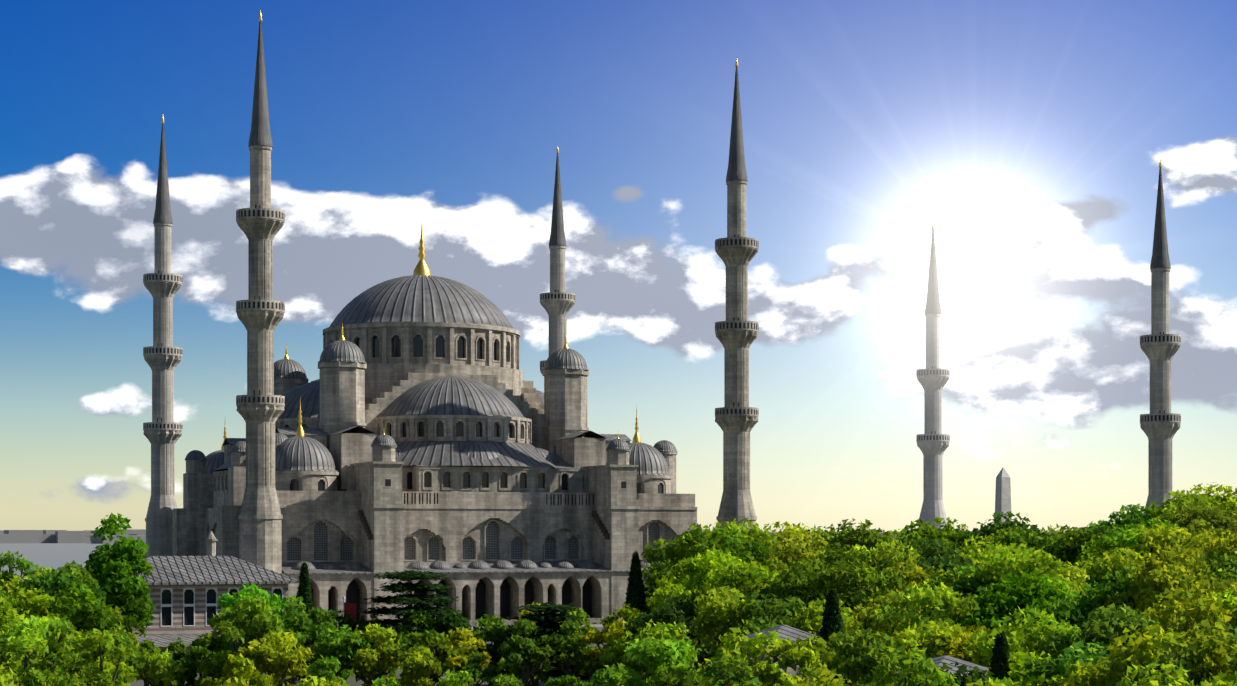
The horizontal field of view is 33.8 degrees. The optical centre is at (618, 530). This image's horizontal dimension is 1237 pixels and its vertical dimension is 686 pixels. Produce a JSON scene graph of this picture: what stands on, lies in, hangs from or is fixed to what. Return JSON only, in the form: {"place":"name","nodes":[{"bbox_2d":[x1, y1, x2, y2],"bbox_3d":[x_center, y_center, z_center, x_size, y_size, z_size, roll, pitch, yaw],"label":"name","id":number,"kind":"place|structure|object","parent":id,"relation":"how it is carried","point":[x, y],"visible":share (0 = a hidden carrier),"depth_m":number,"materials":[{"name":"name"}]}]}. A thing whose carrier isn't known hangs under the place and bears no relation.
{"place":"outdoors","nodes":[
{"label":"outdoors","id":0,"kind":"place"},
{"bbox_2d":[394,624,623,646],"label":"mosque terrace paving","id":1,"kind":"structure","parent":0,"point":[599,627],"depth_m":256.93,"materials":[{"name":"stone"}]},
{"bbox_2d":[143,116,182,556],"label":"minaret","id":2,"kind":"object","parent":1,"relation":"on","point":[162,430],"visible":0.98,"depth_m":307.17,"materials":[{"name":"grey"}]},
{"bbox_2d":[236,10,284,573],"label":"minaret","id":3,"kind":"object","parent":1,"relation":"on","point":[260,312],"visible":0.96,"depth_m":245.49,"materials":[{"name":"stone"}]},
{"bbox_2d":[173,322,696,627],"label":"mosque walls","id":4,"kind":"structure","parent":1,"relation":"on","point":[372,511],"depth_m":266.41,"materials":[{"name":"stone"}]},
{"bbox_2d":[278,381,319,418],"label":"half dome","id":5,"kind":"structure","parent":4,"relation":"attached to","point":[307,395],"depth_m":278.16,"materials":[{"name":"metal"}]},
{"bbox_2d":[275,436,337,471],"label":"dome","id":6,"kind":"structure","parent":4,"relation":"attached to","point":[299,453],"depth_m":257.16,"materials":[{"name":"metal"}]},
{"bbox_2d":[318,340,365,362],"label":"dome","id":7,"kind":"structure","parent":4,"relation":"on","point":[342,351],"depth_m":268.10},
{"bbox_2d":[326,275,513,332],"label":"dome","id":8,"kind":"structure","parent":4,"relation":"on","point":[420,298],"depth_m":281.80,"materials":[{"name":"metal"}]},
{"bbox_2d":[380,376,524,417],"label":"half dome","id":9,"kind":"structure","parent":4,"relation":"attached to","point":[450,395],"depth_m":271.66,"materials":[{"name":"metal"}]},
{"bbox_2d":[395,441,555,467],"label":"roof","id":10,"kind":"structure","parent":4,"relation":"attached to","point":[439,453],"depth_m":266.50,"materials":[{"name":"metal"}]},
{"bbox_2d":[543,348,588,370],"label":"dome","id":11,"kind":"structure","parent":4,"relation":"on","point":[565,358],"depth_m":280.31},
{"bbox_2d":[606,442,670,474],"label":"dome","id":12,"kind":"structure","parent":4,"relation":"attached to","point":[648,459],"depth_m":275.18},
{"bbox_2d":[540,145,574,373],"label":"minaret","id":13,"kind":"object","parent":1,"relation":"on","point":[557,302],"visible":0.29,"depth_m":332.05,"materials":[{"name":"grey"}]},
{"bbox_2d":[715,58,758,530],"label":"minaret","id":14,"kind":"object","parent":1,"relation":"on","point":[736,334],"visible":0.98,"depth_m":269.93,"materials":[{"name":"stone"}]},
{"bbox_2d":[916,226,949,531],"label":"minaret","id":15,"kind":"object","parent":1,"relation":"on","point":[932,441],"depth_m":359.17,"materials":[{"name":"grey"}]},
{"bbox_2d":[1140,159,1180,514],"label":"minaret","id":16,"kind":"object","parent":1,"relation":"on","point":[1160,345],"visible":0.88,"depth_m":296.68,"materials":[{"name":"grey"}]},
{"bbox_2d":[0,532,1064,685],"bbox_3d":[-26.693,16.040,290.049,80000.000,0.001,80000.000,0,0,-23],"label":"ground","id":17,"kind":"structure","parent":0,"point":[49,555],"depth_m":1335.42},
{"bbox_2d":[0,550,41,588],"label":"tree","id":18,"kind":"object","parent":17,"relation":"on","point":[25,564],"visible":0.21,"depth_m":204.40,"materials":[{"name":"green plant"}]},
{"bbox_2d":[0,596,46,672],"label":"tree","id":19,"kind":"object","parent":17,"relation":"on","point":[13,664],"visible":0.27,"depth_m":148.49,"materials":[{"name":"green plant"}]},
{"bbox_2d":[11,586,58,618],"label":"tree","id":20,"kind":"object","parent":17,"relation":"on","point":[41,603],"visible":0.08,"depth_m":180.59,"materials":[{"name":"green plant"}]},
{"bbox_2d":[0,614,86,685],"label":"tree","id":21,"kind":"object","parent":17,"relation":"on","point":[33,632],"visible":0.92,"depth_m":124.30,"materials":[{"name":"green plant"}]},
{"bbox_2d":[17,566,108,619],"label":"tree","id":22,"kind":"object","parent":17,"relation":"on","point":[48,582],"visible":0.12,"depth_m":192.98,"materials":[{"name":"green plant"}]},
{"bbox_2d":[0,529,145,543],"bbox_3d":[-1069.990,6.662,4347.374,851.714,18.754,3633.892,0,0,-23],"label":"wall","id":23,"kind":"structure","parent":17,"relation":"on","point":[38,536],"depth_m":2674.72,"materials":[{"name":"grey"}]},
{"bbox_2d":[47,581,121,650],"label":"tree","id":24,"kind":"object","parent":17,"relation":"on","point":[88,614],"visible":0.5,"depth_m":174.68,"materials":[{"name":"green plant"}]},
{"bbox_2d":[49,628,135,685],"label":"tree","id":25,"kind":"object","parent":17,"relation":"on","point":[97,642],"visible":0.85,"depth_m":138.02,"materials":[{"name":"green plant"}]},
{"bbox_2d":[84,512,155,636],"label":"tree","id":26,"kind":"object","parent":17,"relation":"on","point":[115,567],"visible":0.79,"depth_m":212.14,"materials":[{"name":"green plant"}]},
{"bbox_2d":[136,648,188,685],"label":"tree","id":27,"kind":"object","parent":17,"relation":"on","point":[161,671],"visible":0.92,"depth_m":177.53,"materials":[{"name":"green plant"}]},
{"bbox_2d":[126,531,298,676],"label":"building","id":28,"kind":"structure","parent":17,"relation":"on","point":[186,592],"depth_m":228.20,"materials":[{"name":"stone"}]},
{"bbox_2d":[194,650,233,685],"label":"tree","id":29,"kind":"object","parent":17,"relation":"on","point":[213,668],"visible":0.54,"depth_m":179.37,"materials":[{"name":"green plant"}]},
{"bbox_2d":[200,653,271,685],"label":"tree","id":30,"kind":"object","parent":17,"relation":"on","point":[237,665],"visible":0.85,"depth_m":143.33,"materials":[{"name":"green plant"}]},
{"bbox_2d":[208,593,294,675],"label":"tree","id":31,"kind":"object","parent":17,"relation":"on","point":[261,622],"visible":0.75,"depth_m":178.71,"materials":[{"name":"green plant"}]},
{"bbox_2d":[217,583,287,650],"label":"tree","id":32,"kind":"object","parent":17,"relation":"on","point":[276,602],"visible":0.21,"depth_m":187.16,"materials":[{"name":"green plant"}]},
{"bbox_2d":[234,630,315,685],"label":"tree","id":33,"kind":"object","parent":17,"relation":"on","point":[268,653],"visible":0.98,"depth_m":175.99,"materials":[{"name":"green plant"}]},
{"bbox_2d":[274,595,338,685],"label":"tree","id":34,"kind":"object","parent":17,"relation":"on","point":[316,615],"visible":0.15,"depth_m":192.62,"materials":[{"name":"green plant"}]},
{"bbox_2d":[278,609,335,684],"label":"tree","id":35,"kind":"object","parent":17,"relation":"on","point":[304,626],"visible":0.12,"depth_m":188.61,"materials":[{"name":"green plant"}]},
{"bbox_2d":[306,654,353,684],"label":"tree","id":36,"kind":"object","parent":17,"relation":"on","point":[326,665],"visible":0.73,"depth_m":166.23,"materials":[{"name":"green plant"}]},
{"bbox_2d":[310,625,372,677],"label":"tree","id":37,"kind":"object","parent":17,"relation":"on","point":[336,643],"visible":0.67,"depth_m":180.36,"materials":[{"name":"green plant"}]},
{"bbox_2d":[340,623,402,685],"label":"tree","id":38,"kind":"object","parent":17,"relation":"on","point":[366,662],"visible":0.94,"depth_m":180.54,"materials":[{"name":"green plant"}]},
{"bbox_2d":[349,570,461,656],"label":"cedar tree","id":39,"kind":"object","parent":17,"relation":"on","point":[406,598],"visible":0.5,"depth_m":196.39,"materials":[{"name":"green plant"}]},
{"bbox_2d":[396,644,442,685],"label":"tree","id":40,"kind":"object","parent":17,"relation":"on","point":[423,666],"visible":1,"depth_m":166.93,"materials":[{"name":"green plant"}]},
{"bbox_2d":[387,607,455,669],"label":"tree","id":41,"kind":"object","parent":17,"relation":"on","point":[417,617],"visible":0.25,"depth_m":193.66,"materials":[{"name":"green plant"}]},
{"bbox_2d":[394,628,460,685],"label":"tree","id":42,"kind":"object","parent":17,"relation":"on","point":[433,640],"visible":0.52,"depth_m":179.44,"materials":[{"name":"green plant"}]},
{"bbox_2d":[437,627,491,685],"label":"tree","id":43,"kind":"object","parent":17,"relation":"on","point":[457,637],"visible":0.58,"depth_m":179.93,"materials":[{"name":"green plant"}]},
{"bbox_2d":[445,649,500,685],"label":"tree","id":44,"kind":"object","parent":17,"relation":"on","point":[486,674],"visible":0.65,"depth_m":179.28,"materials":[{"name":"green plant"}]},
{"bbox_2d":[469,614,512,685],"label":"tree","id":45,"kind":"object","parent":17,"relation":"on","point":[496,633],"visible":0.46,"depth_m":191.97,"materials":[{"name":"green plant"}]},
{"bbox_2d":[497,618,554,685],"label":"tree","id":46,"kind":"object","parent":17,"relation":"on","point":[522,646],"visible":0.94,"depth_m":179.50,"materials":[{"name":"green plant"}]},
{"bbox_2d":[489,602,595,683],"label":"cedar tree","id":47,"kind":"object","parent":17,"relation":"on","point":[547,617],"visible":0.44,"depth_m":189.41,"materials":[{"name":"green plant"}]},
{"bbox_2d":[544,619,592,676],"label":"tree","id":48,"kind":"object","parent":17,"relation":"on","point":[570,645],"visible":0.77,"depth_m":181.96,"materials":[{"name":"green plant"}]},
{"bbox_2d":[579,617,631,674],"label":"tree","id":49,"kind":"object","parent":17,"relation":"on","point":[612,632],"visible":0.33,"depth_m":179.61,"materials":[{"name":"green plant"}]},
{"bbox_2d":[624,551,646,621],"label":"cypress tree","id":50,"kind":"object","parent":17,"relation":"on","point":[635,596],"visible":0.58,"depth_m":212.21,"materials":[{"name":"green plant"}]},
{"bbox_2d":[599,619,691,682],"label":"tree","id":51,"kind":"object","parent":17,"relation":"on","point":[658,630],"visible":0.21,"depth_m":169.03,"materials":[{"name":"green plant"}]},
{"bbox_2d":[594,636,724,685],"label":"tree","id":52,"kind":"object","parent":17,"relation":"on","point":[672,653],"visible":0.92,"depth_m":121.84,"materials":[{"name":"green plant"}]},
{"bbox_2d":[621,592,711,644],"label":"tree","id":53,"kind":"object","parent":17,"relation":"on","point":[666,615],"visible":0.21,"depth_m":174.82,"materials":[{"name":"green plant"}]},
{"bbox_2d":[649,666,714,685],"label":"tree","id":54,"kind":"object","parent":17,"relation":"on","point":[670,678],"visible":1,"depth_m":95.93,"materials":[{"name":"green plant"}]},
{"bbox_2d":[641,523,746,615],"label":"tree","id":55,"kind":"object","parent":17,"relation":"on","point":[692,542],"visible":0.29,"depth_m":212.17,"materials":[{"name":"green plant"}]},
{"bbox_2d":[650,547,742,615],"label":"tree","id":56,"kind":"object","parent":17,"relation":"on","point":[677,587],"visible":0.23,"depth_m":196.83,"materials":[{"name":"green plant"}]},
{"bbox_2d":[676,561,777,645],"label":"tree","id":57,"kind":"object","parent":17,"relation":"on","point":[737,577],"visible":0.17,"depth_m":175.54,"materials":[{"name":"green plant"}]},
{"bbox_2d":[668,585,791,685],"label":"tree","id":58,"kind":"object","parent":17,"relation":"on","point":[713,624],"visible":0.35,"depth_m":159.02,"materials":[{"name":"green plant"}]},
{"bbox_2d":[699,654,764,685],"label":"tree","id":59,"kind":"object","parent":17,"relation":"on","point":[734,672],"visible":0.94,"depth_m":107.22,"materials":[{"name":"green plant"}]},
{"bbox_2d":[702,537,779,572],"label":"tree","id":60,"kind":"object","parent":17,"relation":"on","point":[748,551],"visible":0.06,"depth_m":208.88,"materials":[{"name":"green plant"}]},
{"bbox_2d":[695,627,792,685],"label":"tree","id":61,"kind":"object","parent":17,"relation":"on","point":[755,645],"visible":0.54,"depth_m":123.76,"materials":[{"name":"green plant"}]},
{"bbox_2d":[708,518,779,555],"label":"tree","id":62,"kind":"object","parent":17,"relation":"on","point":[766,537],"visible":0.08,"depth_m":227.91,"materials":[{"name":"green plant"}]},
{"bbox_2d":[692,592,807,676],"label":"tree","id":63,"kind":"object","parent":17,"relation":"on","point":[757,617],"visible":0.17,"depth_m":157.20,"materials":[{"name":"green plant"}]},
{"bbox_2d":[741,634,839,685],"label":"tree","id":64,"kind":"object","parent":17,"relation":"on","point":[804,655],"visible":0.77,"depth_m":117.66,"materials":[{"name":"green plant"}]},
{"bbox_2d":[739,558,843,620],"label":"tree","id":65,"kind":"object","parent":17,"relation":"on","point":[794,581],"visible":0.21,"depth_m":170.37,"materials":[{"name":"green plant"}]},
{"bbox_2d":[755,531,850,570],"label":"tree","id":66,"kind":"object","parent":17,"relation":"on","point":[806,547],"visible":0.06,"depth_m":206.22,"materials":[{"name":"green plant"}]},
{"bbox_2d":[773,668,853,685],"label":"tree","id":67,"kind":"object","parent":17,"relation":"on","point":[839,681],"visible":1,"depth_m":100.32,"materials":[{"name":"green plant"}]},
{"bbox_2d":[792,599,865,681],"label":"tree","id":68,"kind":"object","parent":17,"relation":"on","point":[810,621],"visible":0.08,"depth_m":155.15,"materials":[{"name":"green plant"}]},
{"bbox_2d":[816,588,852,684],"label":"cypress tree","id":69,"kind":"object","parent":17,"relation":"on","point":[832,620],"visible":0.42,"depth_m":133.22,"materials":[{"name":"green plant"}]},
{"bbox_2d":[779,557,922,624],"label":"tree","id":70,"kind":"object","parent":17,"relation":"on","point":[873,586],"visible":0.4,"depth_m":165.64,"materials":[{"name":"green plant"}]},
{"bbox_2d":[811,518,907,562],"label":"tree","id":71,"kind":"object","parent":17,"relation":"on","point":[861,536],"visible":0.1,"depth_m":220.22,"materials":[{"name":"green plant"}]},
{"bbox_2d":[825,628,918,685],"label":"tree","id":72,"kind":"object","parent":17,"relation":"on","point":[858,660],"visible":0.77,"depth_m":113.57,"materials":[{"name":"green plant"}]},
{"bbox_2d":[848,590,921,637],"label":"tree","id":73,"kind":"object","parent":17,"relation":"on","point":[863,615],"visible":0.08,"depth_m":157.53,"materials":[{"name":"green plant"}]},
{"bbox_2d":[844,540,946,580],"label":"tree","id":74,"kind":"object","parent":17,"relation":"on","point":[875,557],"visible":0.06,"depth_m":197.58,"materials":[{"name":"green plant"}]},
{"bbox_2d":[848,644,959,685],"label":"tree","id":75,"kind":"object","parent":17,"relation":"on","point":[913,660],"visible":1,"depth_m":96.81,"materials":[{"name":"green plant"}]},
{"bbox_2d":[860,580,979,653],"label":"tree","id":76,"kind":"object","parent":17,"relation":"on","point":[947,604],"visible":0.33,"depth_m":152.05,"materials":[{"name":"green plant"}]},
{"bbox_2d":[887,538,977,578],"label":"tree","id":77,"kind":"object","parent":17,"relation":"on","point":[945,561],"visible":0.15,"depth_m":201.00,"materials":[{"name":"green plant"}]},
{"bbox_2d":[877,617,992,671],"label":"tree","id":78,"kind":"object","parent":17,"relation":"on","point":[919,639],"visible":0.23,"depth_m":126.23,"materials":[{"name":"green plant"}]},
{"bbox_2d":[901,517,968,548],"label":"tree","id":79,"kind":"object","parent":17,"relation":"on","point":[930,532],"visible":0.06,"depth_m":232.96,"materials":[{"name":"green plant"}]},
{"bbox_2d":[903,565,996,615],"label":"tree","id":80,"kind":"object","parent":17,"relation":"on","point":[975,584],"visible":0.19,"depth_m":173.84,"materials":[{"name":"green plant"}]},
{"bbox_2d":[930,625,1015,666],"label":"tree","id":81,"kind":"object","parent":17,"relation":"on","point":[958,654],"visible":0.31,"depth_m":125.76,"materials":[{"name":"green plant"}]},
{"bbox_2d":[942,511,1045,554],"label":"tree","id":82,"kind":"object","parent":17,"relation":"on","point":[990,528],"depth_m":225.87,"materials":[{"name":"green plant"}]},
{"bbox_2d":[988,632,1014,680],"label":"cypress tree","id":83,"kind":"object","parent":17,"relation":"on","point":[999,664],"visible":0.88,"depth_m":108.23,"materials":[{"name":"green plant"}]},
{"bbox_2d":[995,467,1011,526],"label":"obelisk","id":84,"kind":"object","parent":17,"relation":"on","point":[1003,495],"depth_m":476.85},
{"bbox_2d":[920,543,1093,616],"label":"tree","id":85,"kind":"object","parent":17,"relation":"on","point":[1038,563],"visible":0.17,"depth_m":172.80,"materials":[{"name":"green plant"}]},
{"bbox_2d":[958,569,1074,638],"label":"tree","id":86,"kind":"object","parent":17,"relation":"on","point":[1013,592],"visible":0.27,"depth_m":154.16,"materials":[{"name":"green plant"}]},
{"bbox_2d":[961,607,1080,684],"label":"tree","id":87,"kind":"object","parent":17,"relation":"on","point":[1033,635],"visible":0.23,"depth_m":126.41,"materials":[{"name":"green plant"}]},
{"bbox_2d":[989,526,1060,555],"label":"tree","id":88,"kind":"object","parent":17,"relation":"on","point":[1018,539],"visible":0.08,"depth_m":218.24,"materials":[{"name":"green plant"}]},
{"bbox_2d":[973,650,1077,685],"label":"tree","id":89,"kind":"object","parent":17,"relation":"on","point":[1015,669],"visible":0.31,"depth_m":107.58,"materials":[{"name":"green plant"}]},
{"bbox_2d":[1018,640,1115,685],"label":"tree","id":90,"kind":"object","parent":17,"relation":"on","point":[1045,666],"visible":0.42,"depth_m":106.19,"materials":[{"name":"green plant"}]},
{"bbox_2d":[1043,527,1117,565],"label":"tree","id":91,"kind":"object","parent":17,"relation":"on","point":[1074,547],"visible":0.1,"depth_m":207.04,"materials":[{"name":"green plant"}]},
{"bbox_2d":[1034,565,1153,644],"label":"tree","id":92,"kind":"object","parent":17,"relation":"on","point":[1081,608],"visible":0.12,"depth_m":150.44,"materials":[{"name":"green plant"}]},
{"bbox_2d":[1037,603,1162,684],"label":"tree","id":93,"kind":"object","parent":17,"relation":"on","point":[1105,625],"visible":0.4,"depth_m":118.79,"materials":[{"name":"green plant"}]},
{"bbox_2d":[1072,546,1158,592],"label":"tree","id":94,"kind":"object","parent":17,"relation":"on","point":[1091,567],"visible":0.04,"depth_m":179.88,"materials":[{"name":"green plant"}]},
{"bbox_2d":[1080,503,1160,535],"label":"tree","id":95,"kind":"object","parent":17,"relation":"on","point":[1135,514],"depth_m":222.71,"materials":[{"name":"green plant"}]},
{"bbox_2d":[1074,518,1202,567],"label":"tree","id":96,"kind":"object","parent":17,"relation":"on","point":[1109,540],"visible":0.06,"depth_m":186.36,"materials":[{"name":"green plant"}]},
{"bbox_2d":[1054,623,1236,685],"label":"tree","id":97,"kind":"object","parent":17,"relation":"on","point":[1130,655],"visible":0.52,"depth_m":99.61,"materials":[{"name":"green plant"}]},
{"bbox_2d":[1092,524,1220,582],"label":"tree","id":98,"kind":"object","parent":17,"relation":"on","point":[1160,535],"visible":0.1,"depth_m":180.76,"materials":[{"name":"green plant"}]},
{"bbox_2d":[1094,546,1236,640],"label":"tree","id":99,"kind":"object","parent":17,"relation":"on","point":[1170,572],"visible":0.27,"depth_m":146.36,"materials":[{"name":"green plant"}]},
{"bbox_2d":[1118,490,1213,531],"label":"tree","id":100,"kind":"object","parent":17,"relation":"on","point":[1161,510],"visible":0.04,"depth_m":217.71,"materials":[{"name":"green plant"}]},
{"bbox_2d":[1106,585,1236,662],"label":"tree","id":101,"kind":"object","parent":17,"relation":"on","point":[1199,611],"visible":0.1,"depth_m":122.88,"materials":[{"name":"green plant"}]},
{"bbox_2d":[1116,660,1236,685],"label":"tree","id":102,"kind":"object","parent":17,"relation":"on","point":[1180,673],"visible":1,"depth_m":82.35,"materials":[{"name":"green plant"}]},
{"bbox_2d":[1142,619,1236,685],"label":"tree","id":103,"kind":"object","parent":17,"relation":"on","point":[1169,658],"visible":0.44,"depth_m":98.70,"materials":[{"name":"green plant"}]},
{"bbox_2d":[1145,501,1236,541],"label":"tree","id":104,"kind":"object","parent":17,"relation":"on","point":[1211,519],"visible":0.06,"depth_m":203.84,"materials":[{"name":"green plant"}]},
{"bbox_2d":[1157,529,1236,568],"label":"tree","id":105,"kind":"object","parent":17,"relation":"on","point":[1227,543],"visible":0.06,"depth_m":176.50,"materials":[{"name":"green plant"}]},
{"bbox_2d":[1193,550,1236,587],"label":"tree","id":106,"kind":"object","parent":17,"relation":"on","point":[1223,571],"visible":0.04,"depth_m":157.81,"materials":[{"name":"green plant"}]},
{"bbox_2d":[0,0,1236,531],"label":"sky","id":107,"kind":"structure","parent":0,"point":[1032,137],"materials":[{"name":"blue"}]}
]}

